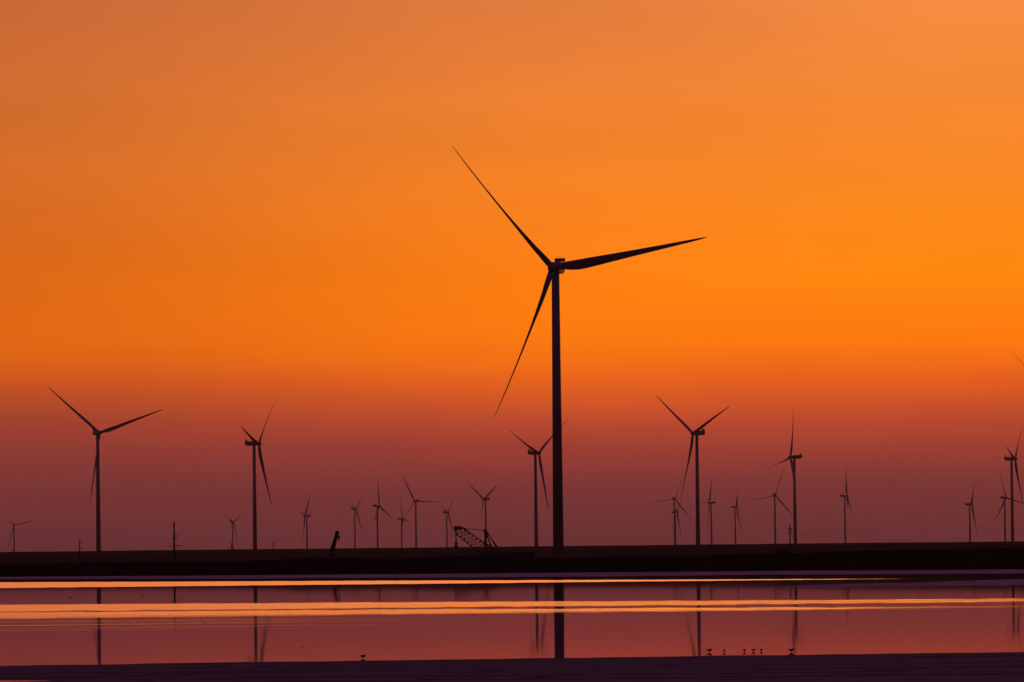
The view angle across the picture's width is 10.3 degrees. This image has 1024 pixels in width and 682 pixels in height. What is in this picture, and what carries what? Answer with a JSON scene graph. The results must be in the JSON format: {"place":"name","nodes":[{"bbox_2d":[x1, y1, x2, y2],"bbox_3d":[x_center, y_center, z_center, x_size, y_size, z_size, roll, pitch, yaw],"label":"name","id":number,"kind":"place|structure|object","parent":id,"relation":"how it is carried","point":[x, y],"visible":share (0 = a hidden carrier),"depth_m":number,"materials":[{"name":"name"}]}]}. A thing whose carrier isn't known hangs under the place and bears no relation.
{"place":"outdoors","nodes":[
{"label":"outdoors","id":0,"kind":"place"},
{"bbox_2d":[0,573,1023,681],"bbox_3d":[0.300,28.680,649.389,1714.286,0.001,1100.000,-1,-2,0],"label":"water","id":1,"kind":"structure","parent":0,"point":[79,621],"depth_m":416.89,"materials":[{"name":"liquid"}]},
{"bbox_2d":[0,652,1023,681],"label":"salt flat","id":2,"kind":"structure","parent":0,"point":[957,667],"depth_m":235.07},
{"bbox_2d":[0,548,1023,576],"bbox_3d":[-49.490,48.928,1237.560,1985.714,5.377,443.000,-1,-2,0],"label":"embankment","id":3,"kind":"structure","parent":0,"point":[968,559],"depth_m":1085.63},
{"bbox_2d":[0,541,1023,563],"bbox_3d":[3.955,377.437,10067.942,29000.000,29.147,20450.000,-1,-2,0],"label":"ground","id":4,"kind":"structure","parent":0,"point":[224,555],"depth_m":3061.64,"materials":[{"name":"soil"}]},
{"bbox_2d":[3,512,35,551],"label":"wind turbine","id":5,"kind":"object","parent":4,"relation":"on","point":[13,531],"visible":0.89,"depth_m":15311.44,"materials":[{"name":"paint"}]},
{"bbox_2d":[77,539,82,562],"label":"utility pole","id":6,"kind":"object","parent":4,"relation":"on","point":[79,548],"visible":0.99,"depth_m":2098.51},
{"bbox_2d":[51,389,162,550],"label":"wind turbine","id":7,"kind":"object","parent":4,"relation":"on","point":[97,433],"visible":0.94,"depth_m":5239.96,"materials":[{"name":"paint"}]},
{"bbox_2d":[169,522,181,561],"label":"utility pole","id":8,"kind":"object","parent":4,"relation":"on","point":[173,539],"visible":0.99,"depth_m":1249.14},
{"bbox_2d":[222,510,246,548],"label":"wind turbine","id":9,"kind":"object","parent":4,"relation":"on","point":[231,521],"visible":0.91,"depth_m":16307.55,"materials":[{"name":"paint"}]},
{"bbox_2d":[240,400,275,548],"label":"wind turbine","id":10,"kind":"object","parent":4,"relation":"on","point":[253,442],"visible":0.95,"depth_m":5831.87,"materials":[{"name":"paint"}]},
{"bbox_2d":[300,495,310,548],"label":"wind turbine","id":11,"kind":"object","parent":4,"relation":"on","point":[305,515],"visible":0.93,"depth_m":13140.73,"materials":[{"name":"paint"}]},
{"bbox_2d":[315,531,339,557],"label":"truck crane","id":12,"kind":"object","parent":4,"relation":"on","point":[332,549],"visible":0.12,"depth_m":1498.65,"materials":[{"name":"metal"}]},
{"bbox_2d":[351,496,362,547],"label":"wind turbine","id":13,"kind":"object","parent":4,"relation":"on","point":[354,508],"visible":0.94,"depth_m":15122.35,"materials":[{"name":"paint"}]},
{"bbox_2d":[373,486,392,547],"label":"wind turbine","id":14,"kind":"object","parent":4,"relation":"on","point":[378,506],"visible":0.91,"depth_m":12299.64,"materials":[{"name":"paint"}]},
{"bbox_2d":[398,502,411,547],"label":"wind turbine","id":15,"kind":"object","parent":4,"relation":"on","point":[401,519],"visible":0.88,"depth_m":15461.24,"materials":[{"name":"paint"}]},
{"bbox_2d":[399,475,432,547],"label":"wind turbine","id":16,"kind":"object","parent":4,"relation":"on","point":[417,500],"visible":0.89,"depth_m":11983.84,"materials":[{"name":"paint"}]},
{"bbox_2d":[443,497,454,546],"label":"wind turbine","id":17,"kind":"object","parent":4,"relation":"on","point":[446,511],"visible":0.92,"depth_m":14634.99,"materials":[{"name":"paint"}]},
{"bbox_2d":[454,526,510,557],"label":"lattice crane","id":18,"kind":"object","parent":4,"relation":"on","point":[500,553],"visible":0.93,"depth_m":1897.32,"materials":[{"name":"metal"}]},
{"bbox_2d":[470,485,495,529],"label":"wind turbine","id":19,"kind":"object","parent":4,"relation":"on","point":[485,498],"visible":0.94,"depth_m":11585.58,"materials":[{"name":"paint"}]},
{"bbox_2d":[509,430,551,545],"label":"wind turbine","id":20,"kind":"object","parent":4,"relation":"on","point":[534,452],"visible":0.89,"depth_m":6450.40,"materials":[{"name":"paint"}]},
{"bbox_2d":[453,147,705,557],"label":"wind turbine","id":21,"kind":"object","parent":4,"relation":"on","point":[557,267],"visible":0.98,"depth_m":2310.69,"materials":[{"name":"paint"}]},
{"bbox_2d":[656,476,691,544],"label":"wind turbine","id":22,"kind":"object","parent":4,"relation":"on","point":[673,498],"visible":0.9,"depth_m":13523.08,"materials":[{"name":"paint"}]},
{"bbox_2d":[671,497,682,535],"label":"wind turbine","id":23,"kind":"object","parent":4,"relation":"on","point":[676,511],"visible":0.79,"depth_m":14344.17,"materials":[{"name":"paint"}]},
{"bbox_2d":[656,395,727,543],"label":"wind turbine","id":24,"kind":"object","parent":4,"relation":"on","point":[696,432],"visible":0.92,"depth_m":5677.67,"materials":[{"name":"paint"}]},
{"bbox_2d":[699,478,715,543],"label":"wind turbine","id":25,"kind":"object","parent":4,"relation":"on","point":[710,505],"visible":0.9,"depth_m":12910.14,"materials":[{"name":"paint"}]},
{"bbox_2d":[731,495,740,543],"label":"wind turbine","id":26,"kind":"object","parent":4,"relation":"on","point":[735,507],"visible":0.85,"depth_m":14155.99,"materials":[{"name":"paint"}]},
{"bbox_2d":[748,467,791,543],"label":"wind turbine","id":27,"kind":"object","parent":4,"relation":"on","point":[774,494],"visible":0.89,"depth_m":11770.02,"materials":[{"name":"paint"}]},
{"bbox_2d":[768,408,801,542],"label":"wind turbine","id":28,"kind":"object","parent":4,"relation":"on","point":[793,462],"visible":0.91,"depth_m":7113.93,"materials":[{"name":"paint"}]},
{"bbox_2d":[787,525,792,552],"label":"utility pole","id":29,"kind":"object","parent":4,"relation":"on","point":[789,529],"visible":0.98,"depth_m":1498.96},
{"bbox_2d":[840,480,851,542],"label":"wind turbine","id":30,"kind":"object","parent":4,"relation":"on","point":[846,499],"visible":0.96,"depth_m":12225.57,"materials":[{"name":"paint"}]},
{"bbox_2d":[965,484,976,541],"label":"wind turbine","id":31,"kind":"object","parent":4,"relation":"on","point":[971,503],"visible":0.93,"depth_m":12069.81,"materials":[{"name":"paint"}]},
{"bbox_2d":[995,471,1021,540],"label":"wind turbine","id":32,"kind":"object","parent":4,"relation":"on","point":[1004,498],"visible":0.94,"depth_m":11883.24,"materials":[{"name":"paint"}]},
{"bbox_2d":[1004,424,1023,540],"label":"wind turbine","id":33,"kind":"object","parent":4,"relation":"on","point":[1011,458],"visible":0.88,"depth_m":7569.94,"materials":[{"name":"paint"}]},
{"bbox_2d":[0,569,1023,578],"bbox_3d":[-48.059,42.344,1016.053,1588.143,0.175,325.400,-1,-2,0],"label":"salt flat","id":34,"kind":"structure","parent":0,"point":[985,571],"depth_m":1025.75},
{"bbox_2d":[0,0,1023,551],"label":"sky","id":35,"kind":"structure","parent":0,"point":[213,213],"materials":[{"name":"orange"}]},
{"bbox_2d":[719,579,1023,587],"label":"sandbar","id":36,"kind":"structure","parent":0,"point":[987,582],"depth_m":696.96,"materials":[{"name":"sand"}]}
]}

